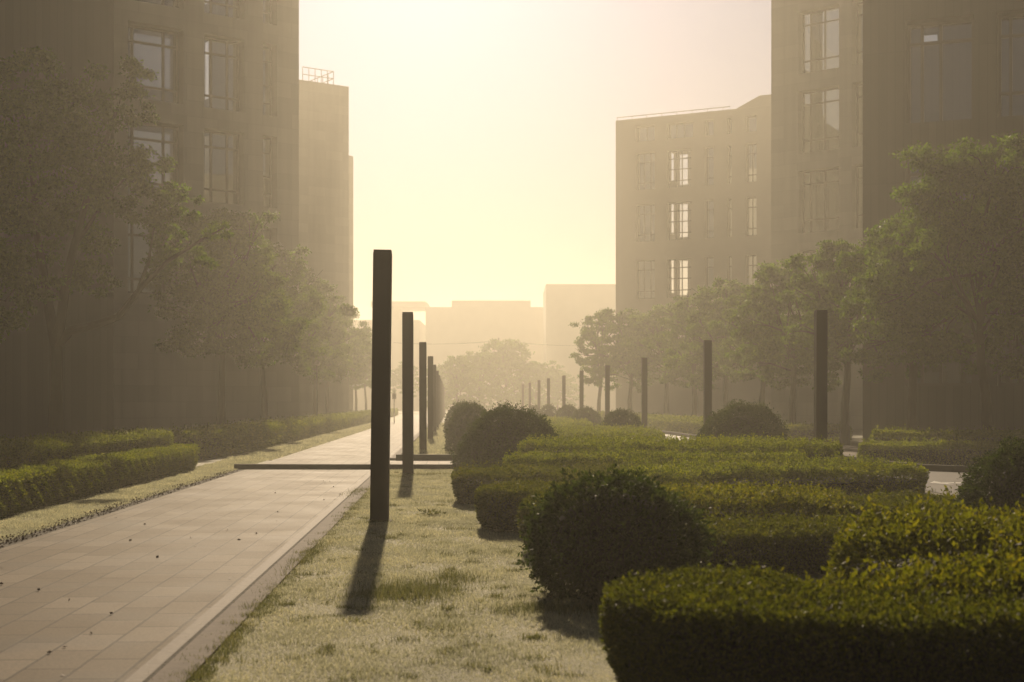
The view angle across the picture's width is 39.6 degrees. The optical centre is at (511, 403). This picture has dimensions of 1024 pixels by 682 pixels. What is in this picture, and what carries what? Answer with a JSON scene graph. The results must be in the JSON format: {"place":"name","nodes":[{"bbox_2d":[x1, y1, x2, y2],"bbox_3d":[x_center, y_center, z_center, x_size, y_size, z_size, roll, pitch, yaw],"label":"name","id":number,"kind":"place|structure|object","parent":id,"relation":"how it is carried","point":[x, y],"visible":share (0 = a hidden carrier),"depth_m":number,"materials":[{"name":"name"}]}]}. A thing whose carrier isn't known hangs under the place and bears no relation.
{"place":"outdoors","nodes":[
{"label":"outdoors","id":0,"kind":"place"},
{"bbox_2d":[0,0,113,438],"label":"office building","id":1,"kind":"structure","parent":0,"point":[76,35],"depth_m":49.33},
{"bbox_2d":[0,411,427,681],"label":"path","id":2,"kind":"structure","parent":0,"point":[97,570],"depth_m":10.98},
{"bbox_2d":[124,472,369,681],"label":"gutter strip","id":3,"kind":"object","parent":2,"relation":"on","point":[153,663],"visible":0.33,"depth_m":8.65,"materials":[{"name":"grey concrete"}]},
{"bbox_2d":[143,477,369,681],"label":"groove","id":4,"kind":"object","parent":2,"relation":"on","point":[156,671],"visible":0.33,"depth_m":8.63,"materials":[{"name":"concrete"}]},
{"bbox_2d":[234,464,469,469],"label":"kerb","id":5,"kind":"structure","parent":2,"relation":"on","point":[329,466],"depth_m":26.80,"materials":[{"name":"concrete"}]},
{"bbox_2d":[349,155,352,411],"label":"office building","id":6,"kind":"structure","parent":0,"point":[350,249],"depth_m":121.73,"materials":[{"name":"beige concrete"}]},
{"bbox_2d":[353,301,429,409],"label":"distant building","id":7,"kind":"structure","parent":0,"point":[419,326],"depth_m":262.00,"materials":[{"name":"beige concrete"}]},
{"bbox_2d":[0,410,974,681],"bbox_3d":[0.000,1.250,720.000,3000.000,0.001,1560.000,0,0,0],"label":"ground","id":8,"kind":"structure","parent":0,"point":[854,440],"depth_m":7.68,"materials":[{"name":"green plant"}]},
{"bbox_2d":[0,119,37,343],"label":"street tree","id":9,"kind":"object","parent":8,"relation":"on","point":[12,322],"visible":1,"depth_m":24.26,"materials":[{"name":"green plant"}]},
{"bbox_2d":[0,426,174,467],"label":"clipped hedge","id":10,"kind":"object","parent":8,"relation":"on","point":[41,448],"visible":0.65,"depth_m":21.46,"materials":[{"name":"green plant"}]},
{"bbox_2d":[0,442,199,518],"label":"clipped hedge","id":11,"kind":"object","parent":8,"relation":"on","point":[26,487],"visible":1,"depth_m":18.91,"materials":[{"name":"green plant"}]},
{"bbox_2d":[0,46,234,435],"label":"camphor tree","id":12,"kind":"object","parent":8,"relation":"on","point":[37,220],"visible":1,"depth_m":28.58,"materials":[{"name":"green plant"}]},
{"bbox_2d":[0,470,241,548],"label":"soil border","id":13,"kind":"object","parent":8,"relation":"on","point":[95,515],"visible":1,"depth_m":15.90,"materials":[{"name":"brown soil"}]},
{"bbox_2d":[0,470,237,547],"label":"soil crumbs","id":14,"kind":"object","parent":13,"relation":"on","point":[33,535],"visible":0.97,"depth_m":15.93,"materials":[{"name":"brown soil"}]},
{"bbox_2d":[0,459,267,542],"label":"lawn grass","id":15,"kind":"structure","parent":8,"relation":"on","point":[107,498],"depth_m":18.02,"materials":[{"name":"green plant"}]},
{"bbox_2d":[114,0,298,430],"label":"office building","id":16,"kind":"structure","parent":8,"relation":"on","point":[244,116],"depth_m":58.79,"materials":[{"name":"beige concrete"}]},
{"bbox_2d":[128,218,178,294],"bbox_3d":[-14.674,-5.925,57.797,2.351,3.044,0.080,0,0,-37],"label":"window","id":17,"kind":"structure","parent":16,"relation":"in","point":[131,234],"depth_m":57.31,"materials":[{"name":"grey metal"}]},
{"bbox_2d":[128,123,178,195],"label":"window","id":18,"kind":"structure","parent":16,"relation":"in","point":[164,139],"depth_m":58.00,"materials":[{"name":"clear glass"}]},
{"bbox_2d":[128,24,178,103],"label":"window","id":19,"kind":"structure","parent":16,"relation":"in","point":[159,48],"depth_m":58.00,"materials":[{"name":"clear glass"}]},
{"bbox_2d":[204,130,238,204],"bbox_3d":[-12.277,-9.825,59.572,1.808,3.044,0.080,0,0,-37],"label":"window","id":20,"kind":"structure","parent":16,"relation":"in","point":[211,147],"depth_m":59.73,"materials":[{"name":"grey metal"}]},
{"bbox_2d":[204,36,238,111],"bbox_3d":[-12.277,-13.725,59.572,1.808,3.044,0.080,0,0,-37],"label":"window","id":21,"kind":"structure","parent":16,"relation":"in","point":[210,53],"depth_m":59.73,"materials":[{"name":"grey metal"}]},
{"bbox_2d":[263,137,271,207],"bbox_3d":[-10.593,-9.825,60.819,0.655,3.044,0.080,0,0,-37],"label":"window","id":22,"kind":"structure","parent":16,"relation":"in","point":[270,139],"depth_m":60.95,"materials":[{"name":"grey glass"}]},
{"bbox_2d":[263,46,271,115],"bbox_3d":[-10.593,-13.725,60.819,0.655,3.044,0.080,0,0,-37],"label":"window","id":23,"kind":"structure","parent":16,"relation":"in","point":[270,48],"depth_m":60.95,"materials":[{"name":"grey metal"}]},
{"bbox_2d":[138,206,311,424],"bbox_3d":[-9.038,-2.430,44.142,5.537,7.371,5.526,0,0,0],"label":"street tree","id":24,"kind":"object","parent":8,"relation":"on","point":[218,316],"visible":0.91,"depth_m":43.51,"materials":[{"name":"green plant"}]},
{"bbox_2d":[148,478,369,681],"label":"kerb","id":25,"kind":"structure","parent":8,"relation":"on","point":[200,641],"depth_m":8.43,"materials":[{"name":"concrete"}]},
{"bbox_2d":[217,242,329,419],"bbox_3d":[-9.708,-2.657,56.473,5.069,7.826,6.311,0,0,-21],"label":"street tree","id":26,"kind":"object","parent":8,"relation":"on","point":[306,305],"visible":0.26,"depth_m":56.58,"materials":[{"name":"green plant"}]},
{"bbox_2d":[205,67,348,415],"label":"office building","id":27,"kind":"structure","parent":8,"relation":"on","point":[324,173],"depth_m":98.94,"materials":[{"name":"concrete"}]},
{"bbox_2d":[169,408,397,459],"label":"clipped hedge","id":28,"kind":"object","parent":8,"relation":"on","point":[213,440],"visible":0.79,"depth_m":38.75,"materials":[{"name":"green plant"}]},
{"bbox_2d":[221,423,370,459],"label":"lawn grass","id":29,"kind":"structure","parent":8,"relation":"on","point":[282,450],"depth_m":40.33,"materials":[{"name":"green plant"}]},
{"bbox_2d":[300,294,354,414],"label":"street tree","id":30,"kind":"object","parent":8,"relation":"on","point":[339,335],"visible":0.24,"depth_m":82.11,"materials":[{"name":"green plant"}]},
{"bbox_2d":[299,267,359,380],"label":"street tree","id":31,"kind":"object","parent":8,"relation":"on","point":[325,288],"visible":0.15,"depth_m":69.65,"materials":[{"name":"green plant"}]},
{"bbox_2d":[305,304,371,413],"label":"street tree","id":32,"kind":"object","parent":8,"relation":"on","point":[356,334],"visible":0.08,"depth_m":94.58,"materials":[{"name":"green plant"}]},
{"bbox_2d":[349,313,371,379],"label":"street tree","id":33,"kind":"object","parent":8,"relation":"on","point":[361,370],"visible":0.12,"depth_m":106.22,"materials":[{"name":"green plant"}]},
{"bbox_2d":[349,337,371,410],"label":"street tree","id":34,"kind":"object","parent":8,"relation":"on","point":[354,383],"visible":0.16,"depth_m":120.28,"materials":[{"name":"green plant"}]},
{"bbox_2d":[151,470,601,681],"bbox_3d":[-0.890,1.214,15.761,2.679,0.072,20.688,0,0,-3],"label":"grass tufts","id":35,"kind":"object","parent":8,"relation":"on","point":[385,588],"visible":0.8,"depth_m":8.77,"materials":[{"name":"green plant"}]},
{"bbox_2d":[368,249,391,521],"bbox_3d":[-1.380,-0.180,15.001,0.260,2.860,0.260,1,0,-2],"label":"steel post","id":36,"kind":"object","parent":8,"relation":"on","point":[381,387],"visible":0.88,"depth_m":14.90,"materials":[{"name":"metal"}]},
{"bbox_2d":[391,361,418,396],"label":"street tree","id":37,"kind":"object","parent":8,"relation":"on","point":[396,379],"visible":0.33,"depth_m":177.25,"materials":[{"name":"green plant"}]},
{"bbox_2d":[402,312,413,473],"bbox_3d":[-1.844,-0.180,25.200,0.260,2.860,0.260,0,0,-2],"label":"steel post","id":38,"kind":"object","parent":8,"relation":"on","point":[407,403],"visible":0.91,"depth_m":25.10,"materials":[{"name":"metal"}]},
{"bbox_2d":[419,342,426,449],"bbox_3d":[-2.355,-0.180,37.600,0.260,2.860,0.260,0,0,-2],"label":"steel post","id":39,"kind":"object","parent":8,"relation":"on","point":[423,395],"visible":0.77,"depth_m":37.50,"materials":[{"name":"metal"}]},
{"bbox_2d":[428,356,432,438],"bbox_3d":[-2.805,-0.180,48.900,0.260,2.860,0.260,0,0,-2],"label":"steel post","id":40,"kind":"object","parent":8,"relation":"on","point":[430,397],"visible":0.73,"depth_m":48.80,"materials":[{"name":"metal"}]},
{"bbox_2d":[396,454,466,460],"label":"kerb","id":41,"kind":"structure","parent":8,"relation":"on","point":[432,457],"depth_m":30.88,"materials":[{"name":"concrete"}]},
{"bbox_2d":[414,422,454,453],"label":"lawn grass","id":42,"kind":"structure","parent":8,"relation":"on","point":[436,444],"depth_m":42.11,"materials":[{"name":"green plant"}]},
{"bbox_2d":[433,365,435,431],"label":"steel post","id":43,"kind":"object","parent":8,"relation":"on","point":[434,398],"visible":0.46,"depth_m":59.50,"materials":[{"name":"metal"}]},
{"bbox_2d":[427,355,487,408],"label":"street tree","id":44,"kind":"object","parent":8,"relation":"on","point":[461,368],"visible":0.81,"depth_m":149.02,"materials":[{"name":"green plant"}]},
{"bbox_2d":[442,400,490,451],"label":"round bush","id":45,"kind":"object","parent":8,"relation":"on","point":[456,430],"visible":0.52,"depth_m":35.46,"materials":[{"name":"green plant"}]},
{"bbox_2d":[452,350,509,408],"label":"street tree","id":46,"kind":"object","parent":8,"relation":"on","point":[478,360],"visible":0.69,"depth_m":157.46,"materials":[{"name":"green plant"}]},
{"bbox_2d":[426,301,542,409],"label":"distant building","id":47,"kind":"structure","parent":8,"relation":"on","point":[468,323],"depth_m":250.00,"materials":[{"name":"beige concrete"}]},
{"bbox_2d":[448,399,559,470],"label":"round bush","id":48,"kind":"object","parent":8,"relation":"on","point":[502,435],"visible":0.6,"depth_m":24.75,"materials":[{"name":"green plant"}]},
{"bbox_2d":[474,338,542,408],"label":"street tree","id":49,"kind":"object","parent":8,"relation":"on","point":[507,353],"visible":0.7,"depth_m":163.94,"materials":[{"name":"green plant"}]},
{"bbox_2d":[507,360,571,407],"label":"street tree","id":50,"kind":"object","parent":8,"relation":"on","point":[541,370],"visible":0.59,"depth_m":166.87,"materials":[{"name":"green plant"}]},
{"bbox_2d":[497,415,592,426],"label":"clipped hedge","id":51,"kind":"object","parent":8,"relation":"on","point":[555,420],"visible":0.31,"depth_m":52.77,"materials":[{"name":"green plant"}]},
{"bbox_2d":[450,455,655,504],"bbox_3d":[0.589,0.985,18.370,2.746,0.587,2.391,0,0,0],"label":"clipped hedge","id":52,"kind":"object","parent":8,"relation":"on","point":[466,483],"visible":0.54,"depth_m":17.57,"materials":[{"name":"green plant"}]},
{"bbox_2d":[474,469,634,533],"bbox_3d":[0.533,0.965,14.298,1.834,0.618,1.526,0,0,0],"label":"clipped hedge","id":53,"kind":"object","parent":8,"relation":"on","point":[496,511],"visible":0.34,"depth_m":13.72,"materials":[{"name":"green plant"}]},
{"bbox_2d":[533,370,585,410],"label":"street tree","id":54,"kind":"object","parent":8,"relation":"on","point":[574,387],"visible":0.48,"depth_m":170.94,"materials":[{"name":"green plant"}]},
{"bbox_2d":[555,402,575,417],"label":"round bush","id":55,"kind":"object","parent":8,"relation":"on","point":[566,409],"visible":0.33,"depth_m":68.22,"materials":[{"name":"green plant"}]},
{"bbox_2d":[579,370,583,407],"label":"steel post","id":56,"kind":"object","parent":8,"relation":"on","point":[581,388],"visible":0.65,"depth_m":69.91,"materials":[{"name":"metal"}]},
{"bbox_2d":[571,406,601,425],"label":"round bush","id":57,"kind":"object","parent":8,"relation":"on","point":[594,417],"visible":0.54,"depth_m":58.19,"materials":[{"name":"green plant"}]},
{"bbox_2d":[568,308,626,411],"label":"street tree","id":58,"kind":"object","parent":8,"relation":"on","point":[591,336],"visible":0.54,"depth_m":91.74,"materials":[{"name":"green plant"}]},
{"bbox_2d":[537,422,665,438],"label":"clipped hedge","id":59,"kind":"object","parent":8,"relation":"on","point":[572,430],"visible":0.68,"depth_m":35.83,"materials":[{"name":"green plant"}]},
{"bbox_2d":[515,481,691,550],"bbox_3d":[0.787,0.958,12.147,1.529,0.626,1.611,0,0,0],"label":"clipped hedge","id":60,"kind":"object","parent":8,"relation":"on","point":[522,513],"visible":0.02,"depth_m":11.87,"materials":[{"name":"green plant"}]},
{"bbox_2d":[605,365,609,424],"bbox_3d":[4.065,-0.180,60.600,0.260,2.860,0.260,0,0,-2],"label":"steel post","id":61,"kind":"object","parent":8,"relation":"on","point":[607,388],"visible":0.65,"depth_m":60.50,"materials":[{"name":"metal"}]},
{"bbox_2d":[515,452,726,602],"bbox_3d":[0.702,0.798,9.212,1.368,0.974,1.357,0,0,0],"label":"round bush","id":62,"kind":"object","parent":8,"relation":"on","point":[606,530],"visible":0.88,"depth_m":8.86,"materials":[{"name":"green plant"}]},
{"bbox_2d":[584,307,660,411],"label":"street tree","id":63,"kind":"object","parent":8,"relation":"on","point":[629,369],"visible":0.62,"depth_m":87.54,"materials":[{"name":"green plant"}]},
{"bbox_2d":[600,407,644,426],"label":"round bush","id":64,"kind":"object","parent":8,"relation":"on","point":[624,416],"visible":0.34,"depth_m":42.72,"materials":[{"name":"green plant"}]},
{"bbox_2d":[641,358,647,427],"bbox_3d":[4.693,-0.180,50.400,0.260,2.860,0.260,0,0,-2],"label":"steel post","id":65,"kind":"object","parent":8,"relation":"on","point":[644,418],"visible":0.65,"depth_m":50.30,"materials":[{"name":"metal"}]},
{"bbox_2d":[570,410,722,434],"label":"clipped hedge","id":66,"kind":"object","parent":8,"relation":"on","point":[687,424],"visible":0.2,"depth_m":61.28,"materials":[{"name":"green plant"}]},
{"bbox_2d":[501,444,808,476],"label":"clipped hedge","id":67,"kind":"object","parent":8,"relation":"on","point":[616,455],"visible":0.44,"depth_m":20.03,"materials":[{"name":"green plant"}]},
{"bbox_2d":[618,302,702,414],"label":"street tree","id":68,"kind":"object","parent":8,"relation":"on","point":[647,325],"visible":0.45,"depth_m":81.45,"materials":[{"name":"green plant"}]},
{"bbox_2d":[517,429,844,476],"bbox_3d":[2.668,0.861,23.414,5.243,0.847,3.884,0,0,0],"label":"clipped hedge","id":69,"kind":"object","parent":8,"relation":"on","point":[597,442],"visible":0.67,"depth_m":22.00,"materials":[{"name":"green plant"}]},
{"bbox_2d":[641,295,737,416],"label":"street tree","id":70,"kind":"object","parent":8,"relation":"on","point":[675,320],"visible":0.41,"depth_m":72.69,"materials":[{"name":"green plant"}]},
{"bbox_2d":[703,340,711,424],"bbox_3d":[5.023,-0.180,36.500,0.260,2.860,0.260,0,0,-2],"label":"steel post","id":71,"kind":"object","parent":8,"relation":"on","point":[707,377],"visible":0.65,"depth_m":36.41,"materials":[{"name":"metal"}]},
{"bbox_2d":[662,276,775,408],"bbox_3d":[9.466,-2.195,63.991,5.157,6.904,5.421,0,0,-25],"label":"street tree","id":72,"kind":"object","parent":8,"relation":"on","point":[699,328],"visible":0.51,"depth_m":63.79,"materials":[{"name":"green plant"}]},
{"bbox_2d":[693,399,793,440],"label":"round bush","id":73,"kind":"object","parent":8,"relation":"on","point":[749,420],"visible":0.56,"depth_m":29.56,"materials":[{"name":"green plant"}]},
{"bbox_2d":[634,473,853,519],"bbox_3d":[2.112,0.990,13.992,2.182,0.577,2.714,0,0,0],"label":"clipped hedge","id":74,"kind":"object","parent":8,"relation":"on","point":[776,497],"visible":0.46,"depth_m":13.03,"materials":[{"name":"green plant"}]},
{"bbox_2d":[708,284,813,414],"bbox_3d":[10.131,-1.740,56.101,4.776,5.994,4.206,0,0,-17],"label":"street tree","id":75,"kind":"object","parent":8,"relation":"on","point":[734,300],"visible":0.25,"depth_m":55.96,"materials":[{"name":"green plant"}]},
{"bbox_2d":[613,448,929,495],"bbox_3d":[3.077,0.938,18.723,5.238,0.679,2.236,0,0,-29],"label":"clipped hedge","id":76,"kind":"object","parent":8,"relation":"on","point":[862,474],"visible":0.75,"depth_m":18.54,"materials":[{"name":"green plant"}]},
{"bbox_2d":[722,258,862,423],"bbox_3d":[9.723,-1.882,49.162,5.163,6.277,4.912,0,0,0],"label":"street tree","id":77,"kind":"object","parent":8,"relation":"on","point":[769,328],"visible":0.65,"depth_m":48.45,"materials":[{"name":"green plant"}]},
{"bbox_2d":[597,555,1023,681],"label":"clipped hedge","id":78,"kind":"object","parent":8,"relation":"on","point":[718,623],"visible":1,"depth_m":5.31,"materials":[{"name":"green plant"}]},
{"bbox_2d":[782,421,852,442],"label":"clipped hedge","id":79,"kind":"object","parent":8,"relation":"on","point":[805,430],"visible":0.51,"depth_m":43.79,"materials":[{"name":"green plant"}]},
{"bbox_2d":[814,310,827,442],"bbox_3d":[5.361,-0.180,24.700,0.260,2.860,0.260,0,0,-2],"label":"steel post","id":80,"kind":"object","parent":8,"relation":"on","point":[820,365],"visible":0.65,"depth_m":24.61,"materials":[{"name":"metal"}]},
{"bbox_2d":[662,430,996,472],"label":"kerb","id":81,"kind":"structure","parent":8,"relation":"on","point":[945,468],"depth_m":25.95,"materials":[{"name":"concrete"}]},
{"bbox_2d":[670,500,1015,574],"bbox_3d":[2.799,1.012,10.916,3.694,0.518,1.676,0,0,0],"label":"clipped hedge","id":82,"kind":"object","parent":8,"relation":"on","point":[798,544],"visible":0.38,"depth_m":10.38,"materials":[{"name":"green plant"}]},
{"bbox_2d":[774,238,925,444],"bbox_3d":[10.148,-1.833,42.007,4.776,6.179,4.206,0,0,0],"label":"street tree","id":83,"kind":"object","parent":8,"relation":"on","point":[824,289],"visible":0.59,"depth_m":41.71,"materials":[{"name":"green plant"}]},
{"bbox_2d":[830,482,982,517],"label":"clipped hedge","id":84,"kind":"object","parent":8,"relation":"on","point":[892,496],"visible":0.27,"depth_m":14.54,"materials":[{"name":"green plant"}]},
{"bbox_2d":[793,532,1023,614],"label":"clipped hedge","id":85,"kind":"object","parent":8,"relation":"on","point":[968,573],"visible":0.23,"depth_m":6.02,"materials":[{"name":"green plant"}]},
{"bbox_2d":[834,209,999,437],"bbox_3d":[10.133,-1.751,35.511,4.327,6.014,4.750,0,0,0],"label":"street tree","id":86,"kind":"object","parent":8,"relation":"on","point":[846,261],"visible":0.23,"depth_m":35.28,"materials":[{"name":"green plant"}]},
{"bbox_2d":[827,485,1023,595],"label":"clipped hedge","id":87,"kind":"object","parent":8,"relation":"on","point":[901,530],"visible":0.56,"depth_m":7.37,"materials":[{"name":"green plant"}]},
{"bbox_2d":[839,129,1023,437],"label":"street tree","id":88,"kind":"object","parent":8,"relation":"on","point":[958,231],"visible":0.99,"depth_m":32.76,"materials":[{"name":"green plant"}]},
{"bbox_2d":[856,435,1022,465],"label":"clipped hedge","id":89,"kind":"object","parent":8,"relation":"on","point":[955,452],"visible":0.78,"depth_m":28.14,"materials":[{"name":"green plant"}]},
{"bbox_2d":[863,0,1023,442],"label":"office building","id":90,"kind":"structure","parent":8,"relation":"on","point":[962,76],"depth_m":42.37,"materials":[{"name":"beige concrete"}]},
{"bbox_2d":[908,300,972,385],"bbox_3d":[12.781,-2.025,42.363,1.915,3.044,0.080,0,0,22],"label":"window","id":91,"kind":"structure","parent":90,"relation":"in","point":[922,383],"depth_m":42.33,"materials":[{"name":"grey glass"}]},
{"bbox_2d":[908,19,972,122],"bbox_3d":[12.781,-9.825,42.363,1.915,3.044,0.080,0,0,22],"label":"window","id":92,"kind":"structure","parent":90,"relation":"in","point":[940,24],"depth_m":42.41,"materials":[{"name":"grey metal"}]},
{"bbox_2d":[998,311,1023,385],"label":"window","id":93,"kind":"structure","parent":90,"relation":"in","point":[1000,383],"depth_m":41.60,"materials":[{"name":"grey metal"}]},
{"bbox_2d":[998,14,1023,116],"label":"window","id":94,"kind":"structure","parent":90,"relation":"in","point":[1010,17],"depth_m":41.60,"materials":[{"name":"grey metal"}]},
{"bbox_2d":[869,424,1023,448],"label":"clipped hedge","id":95,"kind":"object","parent":8,"relation":"on","point":[898,433],"visible":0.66,"depth_m":30.21,"materials":[{"name":"green plant"}]},
{"bbox_2d":[950,434,1023,518],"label":"round bush","id":96,"kind":"object","parent":8,"relation":"on","point":[1002,484],"visible":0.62,"depth_m":13.43,"materials":[{"name":"green plant"}]},
{"bbox_2d":[205,0,936,325],"label":"sky","id":97,"kind":"structure","parent":0,"point":[482,133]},
{"bbox_2d":[543,284,615,410],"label":"distant building","id":98,"kind":"structure","parent":0,"point":[564,305],"depth_m":225.00,"materials":[{"name":"beige concrete"}]},
{"bbox_2d":[616,94,770,416],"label":"office building","id":99,"kind":"structure","parent":0,"point":[724,193],"depth_m":105.75,"materials":[{"name":"beige concrete"}]},
{"bbox_2d":[638,260,654,298],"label":"window","id":100,"kind":"structure","parent":99,"relation":"in","point":[651,269],"depth_m":107.29,"materials":[{"name":"white metal"}]},
{"bbox_2d":[638,204,654,241],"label":"window","id":101,"kind":"structure","parent":99,"relation":"in","point":[651,213],"depth_m":107.31,"materials":[{"name":"white metal"}]},
{"bbox_2d":[638,153,654,189],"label":"window","id":102,"kind":"structure","parent":99,"relation":"in","point":[644,162],"depth_m":107.30,"materials":[{"name":"white metal"}]},
{"bbox_2d":[669,258,690,297],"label":"window","id":103,"kind":"structure","parent":99,"relation":"in","point":[676,267],"depth_m":106.09,"materials":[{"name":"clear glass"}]},
{"bbox_2d":[669,202,690,239],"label":"window","id":104,"kind":"structure","parent":99,"relation":"in","point":[682,210],"depth_m":106.09,"materials":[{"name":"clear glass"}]},
{"bbox_2d":[669,149,690,187],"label":"window","id":105,"kind":"structure","parent":99,"relation":"in","point":[682,158],"depth_m":106.04,"materials":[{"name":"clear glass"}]},
{"bbox_2d":[771,0,862,428],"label":"office building","id":106,"kind":"structure","parent":0,"point":[816,121],"depth_m":69.43,"materials":[{"name":"beige concrete"}]},
{"bbox_2d":[803,168,838,232],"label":"window","id":107,"kind":"structure","parent":106,"relation":"in","point":[821,187],"depth_m":69.35,"materials":[{"name":"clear glass"}]},
{"bbox_2d":[803,87,838,152],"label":"window","id":108,"kind":"structure","parent":106,"relation":"in","point":[821,107],"depth_m":69.35,"materials":[{"name":"clear glass"}]},
{"bbox_2d":[803,7,838,72],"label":"window","id":109,"kind":"structure","parent":106,"relation":"in","point":[820,28],"depth_m":69.35,"materials":[{"name":"clear glass"}]},
{"bbox_2d":[665,434,969,496],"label":"road","id":110,"kind":"structure","parent":0,"point":[937,476],"depth_m":22.80,"materials":[{"name":"concrete"}]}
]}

